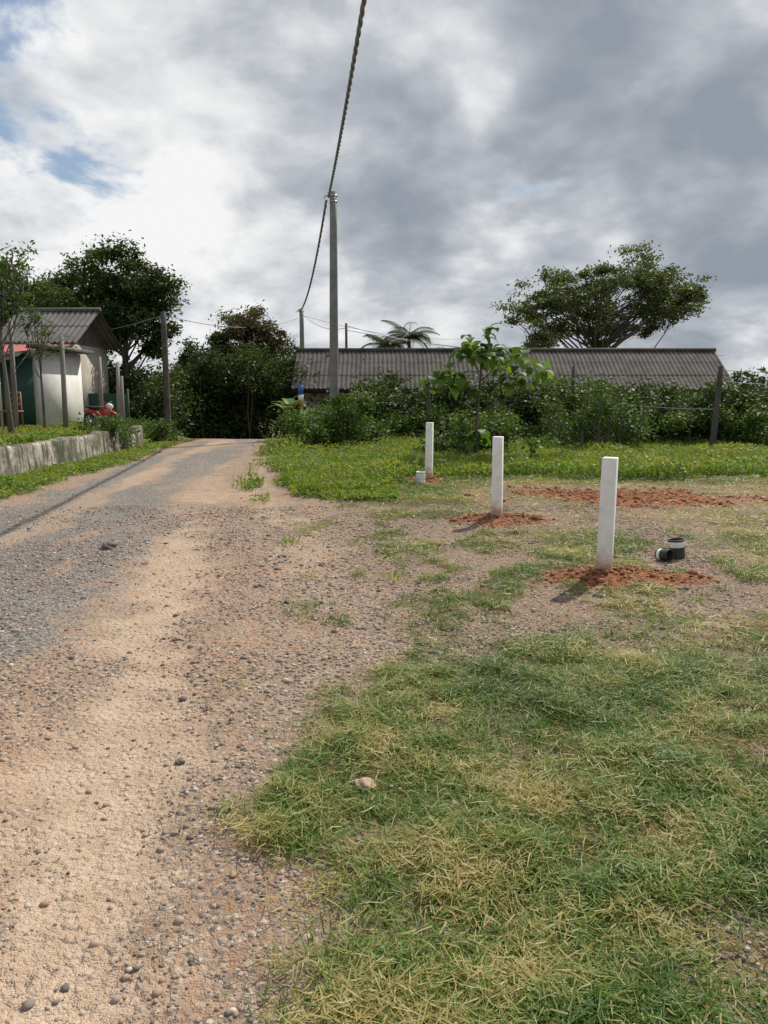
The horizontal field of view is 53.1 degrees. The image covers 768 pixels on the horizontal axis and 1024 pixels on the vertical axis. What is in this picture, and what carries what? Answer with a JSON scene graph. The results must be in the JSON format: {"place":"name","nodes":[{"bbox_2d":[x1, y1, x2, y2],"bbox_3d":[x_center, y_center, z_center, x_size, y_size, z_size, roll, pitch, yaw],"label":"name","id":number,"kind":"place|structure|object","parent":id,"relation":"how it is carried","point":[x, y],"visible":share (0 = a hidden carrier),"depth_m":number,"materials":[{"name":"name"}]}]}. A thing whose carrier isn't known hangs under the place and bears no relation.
{"place":"outdoors","nodes":[
{"label":"outdoors","id":0,"kind":"place"},
{"bbox_2d":[0,399,767,1023],"bbox_3d":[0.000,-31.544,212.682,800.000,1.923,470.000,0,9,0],"label":"ground","id":1,"kind":"structure","parent":0,"point":[190,473],"depth_m":3.69,"materials":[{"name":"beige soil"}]},
{"bbox_2d":[0,383,3,427],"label":"veranda post","id":2,"kind":"object","parent":1,"relation":"on","point":[2,422],"visible":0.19,"depth_m":20.00,"materials":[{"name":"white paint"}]},
{"bbox_2d":[3,344,70,351],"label":"red veranda roof","id":3,"kind":"structure","parent":2,"relation":"on","point":[20,347],"depth_m":21.46,"materials":[{"name":"red metal"}]},
{"bbox_2d":[0,392,23,426],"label":"wooden chair","id":4,"kind":"object","parent":1,"relation":"on","point":[20,403],"visible":0.56,"depth_m":19.87,"materials":[{"name":"brown wood"}]},
{"bbox_2d":[8,318,18,430],"bbox_3d":[-9.042,-3.236,18.729,0.143,2.902,0.131,0,9,0],"label":"wooden fence post","id":5,"kind":"object","parent":1,"relation":"on","point":[14,389],"visible":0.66,"depth_m":18.69,"materials":[{"name":"grey wood"}]},
{"bbox_2d":[0,257,33,342],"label":"leafy tree","id":6,"kind":"object","parent":1,"relation":"on","point":[6,267],"visible":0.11,"depth_m":32.58,"materials":[{"name":"green plant"}]},
{"bbox_2d":[0,352,36,425],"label":"green front wall","id":7,"kind":"structure","parent":1,"relation":"on","point":[24,377],"depth_m":20.72,"materials":[{"name":"paint"}]},
{"bbox_2d":[0,240,45,434],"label":"young tree","id":8,"kind":"object","parent":1,"relation":"on","point":[7,284],"visible":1,"depth_m":16.88,"materials":[{"name":"green plant"}]},
{"bbox_2d":[1,264,90,307],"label":"leafy tree","id":9,"kind":"object","parent":1,"relation":"on","point":[61,278],"visible":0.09,"depth_m":31.09,"materials":[{"name":"green plant"}]},
{"bbox_2d":[15,304,77,430],"bbox_3d":[-8.320,-3.405,18.657,1.472,3.162,0.979,4,10,23],"label":"young tree","id":10,"kind":"object","parent":1,"relation":"on","point":[37,322],"visible":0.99,"depth_m":18.55,"materials":[{"name":"green plant"}]},
{"bbox_2d":[3,343,108,419],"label":"wall","id":11,"kind":"structure","parent":1,"relation":"on","point":[89,369],"depth_m":25.91,"materials":[{"name":"beige paint"}]},
{"bbox_2d":[2,311,98,342],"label":"roof front","id":12,"kind":"structure","parent":11,"relation":"on","point":[79,321],"depth_m":24.33,"materials":[{"name":"grey metal"}]},
{"bbox_2d":[48,312,122,349],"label":"roof back","id":13,"kind":"structure","parent":11,"relation":"on","point":[103,330],"depth_m":26.51,"materials":[{"name":"grey metal"}]},
{"bbox_2d":[18,307,100,311],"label":"ridge","id":14,"kind":"structure","parent":13,"relation":"on","point":[96,309],"depth_m":25.21,"materials":[{"name":"grey metal"}]},
{"bbox_2d":[67,324,105,348],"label":"gable","id":15,"kind":"structure","parent":11,"relation":"on","point":[90,337],"depth_m":25.91,"materials":[{"name":"grey paint"}]},
{"bbox_2d":[31,350,83,425],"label":"white side wall","id":16,"kind":"structure","parent":1,"relation":"on","point":[51,377],"depth_m":21.69,"materials":[{"name":"paint"}]},
{"bbox_2d":[26,344,93,353],"bbox_3d":[-9.150,-4.621,21.847,0.500,0.100,3.400,0,9,0],"label":"white gutter","id":17,"kind":"object","parent":16,"relation":"on","point":[78,351],"visible":0.71,"depth_m":21.73,"materials":[{"name":"white metal"}]},
{"bbox_2d":[4,275,119,361],"bbox_3d":[-12.599,-5.901,30.543,4.364,6.519,5.761,7,12,40],"label":"leafy tree","id":18,"kind":"object","parent":1,"relation":"on","point":[50,300],"visible":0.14,"depth_m":29.18,"materials":[{"name":"green plant"}]},
{"bbox_2d":[59,336,68,429],"bbox_3d":[-7.992,-3.095,19.156,0.143,2.502,0.131,0,9,0],"label":"wooden fence post","id":19,"kind":"object","parent":1,"relation":"on","point":[64,391],"visible":0.74,"depth_m":19.11,"materials":[{"name":"wood"}]},
{"bbox_2d":[0,425,143,475],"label":"retaining wall","id":20,"kind":"structure","parent":1,"relation":"on","point":[17,458],"depth_m":15.51,"materials":[{"name":"paint"}]},
{"bbox_2d":[83,401,116,422],"bbox_3d":[-7.544,-2.591,20.442,1.303,0.715,0.531,5,10,28],"label":"motorcycle","id":21,"kind":"object","parent":1,"relation":"on","point":[106,408],"visible":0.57,"depth_m":20.36,"materials":[{"name":"red metal"}]},
{"bbox_2d":[97,357,102,414],"bbox_3d":[-7.742,-3.168,20.967,0.143,2.102,0.131,0,9,0],"label":"wooden fence post","id":22,"kind":"object","parent":1,"relation":"on","point":[100,389],"visible":0.6,"depth_m":20.87,"materials":[{"name":"grey wood"}]},
{"bbox_2d":[69,411,143,450],"bbox_3d":[-6.794,-1.940,18.826,1.347,1.103,2.618,0,9,0],"label":"bush","id":23,"kind":"object","parent":1,"relation":"on","point":[111,423],"visible":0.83,"depth_m":18.64,"materials":[{"name":"green plant"}]},
{"bbox_2d":[88,389,129,421],"bbox_3d":[-9.500,-3.436,25.830,1.880,1.400,0.100,0,9,0],"label":"green sheet fence","id":24,"kind":"object","parent":1,"relation":"on","point":[107,398],"visible":0.28,"depth_m":25.75,"materials":[{"name":"metal"}]},
{"bbox_2d":[102,541,116,549],"bbox_3d":[-2.674,0.328,7.495,0.136,0.091,0.168,-7,11,-38],"label":"rock","id":25,"kind":"object","parent":1,"relation":"on","point":[108,545],"visible":0.94,"depth_m":7.44,"materials":[{"name":"stone"}]},
{"bbox_2d":[116,362,120,421],"bbox_3d":[-8.042,-3.420,23.256,0.143,2.202,0.131,0,9,0],"label":"wooden fence post","id":26,"kind":"object","parent":1,"relation":"on","point":[118,385],"visible":0.55,"depth_m":23.16,"materials":[{"name":"grey wood"}]},
{"bbox_2d":[119,376,124,422],"bbox_3d":[-7.542,-2.953,22.114,0.143,1.902,0.131,0,9,0],"label":"wooden fence post","id":27,"kind":"object","parent":1,"relation":"on","point":[122,410],"visible":0.58,"depth_m":22.03,"materials":[{"name":"grey wood"}]},
{"bbox_2d":[59,230,192,392],"bbox_3d":[-9.636,-6.638,29.203,5.090,7.894,4.420,0,9,0],"label":"leafy tree","id":28,"kind":"object","parent":1,"relation":"on","point":[120,300],"visible":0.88,"depth_m":28.61,"materials":[{"name":"green plant"}]},
{"bbox_2d":[125,412,188,442],"bbox_3d":[-7.185,-2.592,23.594,2.520,0.914,3.215,0,9,0],"label":"bush","id":29,"kind":"object","parent":1,"relation":"on","point":[161,429],"visible":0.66,"depth_m":22.89,"materials":[{"name":"green plant"}]},
{"bbox_2d":[107,352,215,437],"bbox_3d":[-12.983,-4.529,29.497,12.597,3.980,4.804,0,9,0],"label":"thicket","id":30,"kind":"object","parent":1,"relation":"on","point":[147,402],"visible":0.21,"depth_m":28.68,"materials":[{"name":"green plant"}]},
{"bbox_2d":[160,312,171,431],"bbox_3d":[-7.550,-4.658,26.599,0.224,4.424,0.230,0,9,0],"label":"wooden pole","id":31,"kind":"object","parent":1,"relation":"on","point":[166,393],"visible":0.81,"depth_m":26.48,"materials":[{"name":"grey wood"}]},
{"bbox_2d":[171,635,182,640],"bbox_3d":[-1.270,0.778,4.729,0.072,0.035,0.059,0,9,0],"label":"rock","id":32,"kind":"object","parent":1,"relation":"on","point":[177,637],"visible":0.96,"depth_m":4.71,"materials":[{"name":"stone"}]},
{"bbox_2d":[175,758,185,764],"bbox_3d":[-0.849,1.041,3.199,0.042,0.026,0.035,7,11,37],"label":"rock","id":33,"kind":"object","parent":1,"relation":"on","point":[181,761],"visible":1,"depth_m":3.19,"materials":[{"name":"stone"}]},
{"bbox_2d":[170,327,237,408],"bbox_3d":[-8.130,-5.778,36.295,4.690,6.030,4.270,0,9,0],"label":"leafy tree","id":34,"kind":"object","parent":1,"relation":"on","point":[188,351],"visible":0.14,"depth_m":35.99,"materials":[{"name":"green plant"}]},
{"bbox_2d":[139,336,328,438],"bbox_3d":[-6.033,-5.049,34.166,9.543,5.149,6.446,0,9,0],"label":"thicket","id":35,"kind":"object","parent":1,"relation":"on","point":[234,418],"visible":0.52,"depth_m":32.63,"materials":[{"name":"green plant"}]},
{"bbox_2d":[201,304,289,411],"bbox_3d":[-6.526,-6.462,37.326,4.234,7.115,4.073,4,10,25],"label":"leafy tree","id":36,"kind":"object","parent":1,"relation":"on","point":[257,312],"visible":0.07,"depth_m":36.46,"materials":[{"name":"green plant"}]},
{"bbox_2d":[208,300,297,433],"bbox_3d":[-5.923,-6.178,35.535,4.175,7.058,3.936,-3,10,-20],"label":"flowering tree","id":37,"kind":"object","parent":1,"relation":"on","point":[249,331],"visible":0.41,"depth_m":34.95,"materials":[{"name":"green plant"}]},
{"bbox_2d":[269,393,306,434],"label":"banana plant","id":38,"kind":"object","parent":1,"relation":"on","point":[282,407],"visible":0.43,"depth_m":28.30,"materials":[{"name":"green plant"}]},
{"bbox_2d":[276,341,302,358],"bbox_3d":[-4.905,-5.846,38.681,3.946,5.462,4.225,8,12,43],"label":"leafy tree","id":39,"kind":"object","parent":1,"relation":"on","point":[293,349],"visible":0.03,"depth_m":37.42,"materials":[{"name":"green plant"}]},
{"bbox_2d":[272,398,307,431],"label":"banana plant","id":40,"kind":"object","parent":1,"relation":"on","point":[289,402],"visible":0.62,"depth_m":24.28,"materials":[{"name":"green plant"}]},
{"bbox_2d":[296,309,303,347],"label":"utility pole","id":41,"kind":"object","parent":1,"relation":"on","point":[301,319],"visible":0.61,"depth_m":43.80,"materials":[{"name":"concrete"}]},
{"bbox_2d":[299,200,327,311],"bbox_3d":[-3.340,-10.646,34.234,0.089,1.842,19.092,-1,9,-9],"label":"overhead cable","id":42,"kind":"object","parent":41,"relation":"attached to","point":[322,224],"visible":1,"depth_m":28.54,"materials":[{"name":"rubber"}]},
{"bbox_2d":[111,314,724,355],"bbox_3d":[2.829,-9.306,39.459,18.292,2.661,36.137,8,12,41],"label":"telephone wire","id":43,"kind":"object","parent":41,"relation":"attached to","point":[322,327],"visible":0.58,"depth_m":35.48,"materials":[{"name":"rubber"}]},
{"bbox_2d":[292,1014,307,1023],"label":"rock","id":44,"kind":"object","parent":1,"relation":"on","point":[298,1019],"visible":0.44,"depth_m":1.84,"materials":[{"name":"stone"}]},
{"bbox_2d":[298,385,303,413],"bbox_3d":[-3.100,-3.549,28.786,0.200,2.395,0.115,0,9,0],"label":"roadside sign","id":45,"kind":"object","parent":1,"relation":"on","point":[300,391],"visible":0.58,"depth_m":28.61,"materials":[{"name":"blue paint"}]},
{"bbox_2d":[300,407,313,417],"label":"banana plant","id":46,"kind":"object","parent":1,"relation":"on","point":[307,409],"visible":0.06,"depth_m":23.53,"materials":[{"name":"green plant"}]},
{"bbox_2d":[268,402,393,450],"bbox_3d":[-1.300,-2.137,19.380,3.117,1.371,3.148,0,9,0],"label":"bush","id":47,"kind":"object","parent":1,"relation":"on","point":[317,430],"visible":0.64,"depth_m":18.86,"materials":[{"name":"green plant"}]},
{"bbox_2d":[324,191,338,397],"bbox_3d":[-1.700,-6.235,25.354,0.390,8.223,0.334,7,11,36],"label":"utility pole","id":48,"kind":"object","parent":1,"relation":"on","point":[333,376],"visible":0.77,"depth_m":25.12,"materials":[{"name":"concrete"}]},
{"bbox_2d":[327,0,366,197],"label":"overhead cable","id":49,"kind":"object","parent":48,"relation":"attached to","point":[359,27],"visible":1,"depth_m":13.75,"materials":[{"name":"rubber"}]},
{"bbox_2d":[345,323,347,347],"bbox_3d":[-1.680,-5.414,34.579,0.136,6.011,0.140,0,9,0],"label":"wooden pole","id":50,"kind":"object","parent":1,"relation":"on","point":[346,340],"visible":0.22,"depth_m":34.17,"materials":[{"name":"grey wood"}]},
{"bbox_3d":[5.350,-6.460,35.072,18.300,1.683,2.500,0,9,0],"label":"roof back","id":51,"kind":"object","parent":50,"relation":"attached to","visible":0},
{"bbox_2d":[296,348,715,351],"bbox_3d":[5.350,-7.109,33.705,18.400,0.181,0.180,0,9,0],"label":"ridge cap","id":52,"kind":"object","parent":51,"relation":"attached to","point":[510,349],"visible":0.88,"depth_m":33.63,"materials":[{"name":"grey metal"}]},
{"bbox_2d":[291,351,736,388],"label":"roof front","id":53,"kind":"structure","parent":51,"relation":"attached to","point":[635,366],"depth_m":32.73,"materials":[{"name":"grey metal"}]},
{"bbox_2d":[291,389,736,393],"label":"fascia","id":54,"kind":"structure","parent":53,"relation":"attached to","point":[317,391],"depth_m":31.54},
{"bbox_2d":[324,381,381,451],"bbox_3d":[-0.901,-2.331,19.054,1.704,1.814,1.428,0,9,0],"label":"bush","id":55,"kind":"object","parent":1,"relation":"on","point":[364,401],"visible":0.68,"depth_m":18.83,"materials":[{"name":"green plant"}]},
{"bbox_2d":[355,777,375,793],"bbox_3d":[-0.070,1.040,2.917,0.081,0.056,0.091,0,9,0],"label":"rock","id":56,"kind":"object","parent":1,"relation":"on","point":[366,781],"visible":0.77,"depth_m":2.90,"materials":[{"name":"stone"}]},
{"bbox_2d":[0,420,767,501],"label":"weeds","id":57,"kind":"object","parent":1,"relation":"on","point":[31,478],"visible":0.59,"depth_m":14.39,"materials":[{"name":"green plant"}]},
{"bbox_2d":[361,334,406,347],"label":"coconut palm","id":58,"kind":"object","parent":1,"relation":"on","point":[391,344],"visible":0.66,"depth_m":50.40,"materials":[{"name":"green plant"}]},
{"bbox_2d":[1,427,767,1023],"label":"grass","id":59,"kind":"structure","parent":1,"relation":"on","point":[681,873],"depth_m":2.67,"materials":[{"name":"green plant"}]},
{"bbox_2d":[380,320,438,347],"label":"coconut palm","id":60,"kind":"object","parent":1,"relation":"on","point":[399,330],"visible":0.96,"depth_m":48.52,"materials":[{"name":"green plant"}]},
{"bbox_2d":[416,471,424,482],"bbox_3d":[0.600,-0.568,12.564,0.156,0.189,0.162,6,11,32],"label":"white bucket","id":61,"kind":"object","parent":1,"relation":"on","point":[420,476],"visible":0.91,"depth_m":12.50,"materials":[{"name":"paint"}]},
{"bbox_2d":[426,376,429,421],"bbox_3d":[1.250,-2.713,21.641,0.117,2.226,0.120,0,9,0],"label":"fence pole","id":62,"kind":"object","parent":1,"relation":"on","point":[428,404],"visible":0.44,"depth_m":21.54,"materials":[{"name":"grey wood"}]},
{"bbox_2d":[425,422,433,478],"bbox_3d":[0.764,-0.937,13.001,0.120,1.150,0.120,3,9,14],"label":"white concrete post","id":63,"kind":"object","parent":1,"relation":"on","point":[429,451],"visible":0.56,"depth_m":12.94,"materials":[{"name":"paint"}]},
{"bbox_2d":[130,360,767,405],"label":"distant trees","id":64,"kind":"object","parent":1,"relation":"on","point":[751,376],"visible":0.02,"depth_m":65.50,"materials":[{"name":"green plant"}]},
{"bbox_2d":[406,408,526,458],"bbox_3d":[1.813,-1.714,17.143,2.547,1.202,2.890,-7,11,-36],"label":"bush","id":65,"kind":"object","parent":1,"relation":"on","point":[460,424],"visible":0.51,"depth_m":16.80,"materials":[{"name":"green plant"}]},
{"bbox_2d":[419,323,558,453],"bbox_3d":[2.168,-2.357,15.855,2.893,2.972,1.446,0,9,0],"label":"teak sapling","id":66,"kind":"object","parent":1,"relation":"on","point":[485,359],"visible":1,"depth_m":15.60,"materials":[{"name":"green plant"}]},
{"bbox_2d":[491,436,503,516],"bbox_3d":[1.327,-0.305,8.988,0.120,1.150,0.120,2,10,17],"label":"white concrete post","id":67,"kind":"object","parent":1,"relation":"on","point":[497,478],"visible":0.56,"depth_m":8.92,"materials":[{"name":"paint"}]},
{"bbox_2d":[292,358,767,444],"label":"hedge","id":68,"kind":"object","parent":1,"relation":"on","point":[527,404],"visible":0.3,"depth_m":21.87,"materials":[{"name":"green plant"}]},
{"bbox_2d":[294,391,767,446],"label":"shrubs","id":69,"kind":"object","parent":1,"relation":"on","point":[745,432],"visible":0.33,"depth_m":20.20,"materials":[{"name":"green plant"}]},
{"bbox_2d":[503,431,561,463],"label":"bush","id":70,"kind":"object","parent":1,"relation":"on","point":[536,444],"visible":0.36,"depth_m":15.08,"materials":[{"name":"green plant"}]},
{"bbox_2d":[521,316,571,347],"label":"leafy tree","id":71,"kind":"object","parent":1,"relation":"on","point":[542,339],"visible":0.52,"depth_m":40.58,"materials":[{"name":"green plant"}]},
{"bbox_2d":[569,366,575,419],"bbox_3d":[5.220,-2.802,21.425,0.157,2.485,0.120,0,9,0],"label":"fence pole","id":72,"kind":"object","parent":1,"relation":"on","point":[573,376],"visible":0.39,"depth_m":21.27,"materials":[{"name":"grey wood"}]},
{"bbox_2d":[405,476,767,585],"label":"soil clods","id":73,"kind":"object","parent":1,"relation":"on","point":[692,573],"visible":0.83,"depth_m":10.35,"materials":[{"name":"brown soil"}]},
{"bbox_2d":[527,370,675,449],"bbox_3d":[5.453,-2.399,18.663,3.692,2.091,2.861,7,12,39],"label":"feathery bush","id":74,"kind":"object","parent":1,"relation":"on","point":[634,426],"visible":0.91,"depth_m":18.67,"materials":[{"name":"green plant"}]},
{"bbox_2d":[488,240,716,347],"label":"rain tree","id":75,"kind":"object","parent":1,"relation":"on","point":[657,296],"visible":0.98,"depth_m":42.31,"materials":[{"name":"green plant"}]},
{"bbox_2d":[596,457,618,571],"bbox_3d":[1.794,0.134,6.194,0.120,1.150,0.120,5,10,24],"label":"white concrete post","id":76,"kind":"object","parent":1,"relation":"on","point":[607,513],"visible":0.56,"depth_m":6.12,"materials":[{"name":"paint"}]},
{"bbox_2d":[472,370,767,409],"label":"fence wire","id":77,"kind":"object","parent":1,"relation":"on","point":[663,381],"visible":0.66,"depth_m":18.83,"materials":[{"name":"grey metal"}]},
{"bbox_2d":[654,549,673,560],"bbox_3d":[2.532,0.388,6.938,0.112,0.109,0.131,2,0,-29],"label":"paint can","id":78,"kind":"object","parent":1,"relation":"on","point":[664,554],"visible":1,"depth_m":6.92,"materials":[{"name":"black metal"}]},
{"bbox_2d":[667,538,684,559],"bbox_3d":[2.692,0.338,7.069,0.155,0.180,0.150,-9,9,-25],"label":"paint can","id":79,"kind":"object","parent":1,"relation":"on","point":[676,546],"visible":0.89,"depth_m":7.01,"materials":[{"name":"black metal"}]},
{"bbox_2d":[709,366,723,448],"bbox_3d":[7.793,-2.220,18.075,0.232,2.397,0.150,0,9,0],"label":"fence pole","id":80,"kind":"object","parent":1,"relation":"on","point":[714,426],"visible":0.69,"depth_m":17.99,"materials":[{"name":"grey wood"}]},
{"bbox_3d":[5.350,-2.675,32.580,17.700,1.100,0.200,0,9,0],"label":"plinth","id":81,"kind":"object","parent":1,"relation":"on","visible":0},
{"bbox_2d":[302,401,319,410],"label":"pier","id":82,"kind":"structure","parent":81,"relation":"on","point":[311,405],"depth_m":32.19,"materials":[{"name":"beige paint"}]},
{"bbox_2d":[0,0,767,390],"label":"sky","id":83,"kind":"structure","parent":0,"point":[486,144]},
{"bbox_3d":[5.750,-3.935,32.382,0.800,1.444,0.200,0,9,0],"label":"pier","id":84,"kind":"object","parent":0,"visible":0},
{"bbox_2d":[302,388,722,400],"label":"wall top","id":85,"kind":"structure","parent":84,"relation":"on","point":[317,397],"depth_m":32.13,"materials":[{"name":"beige paint"}]}
]}

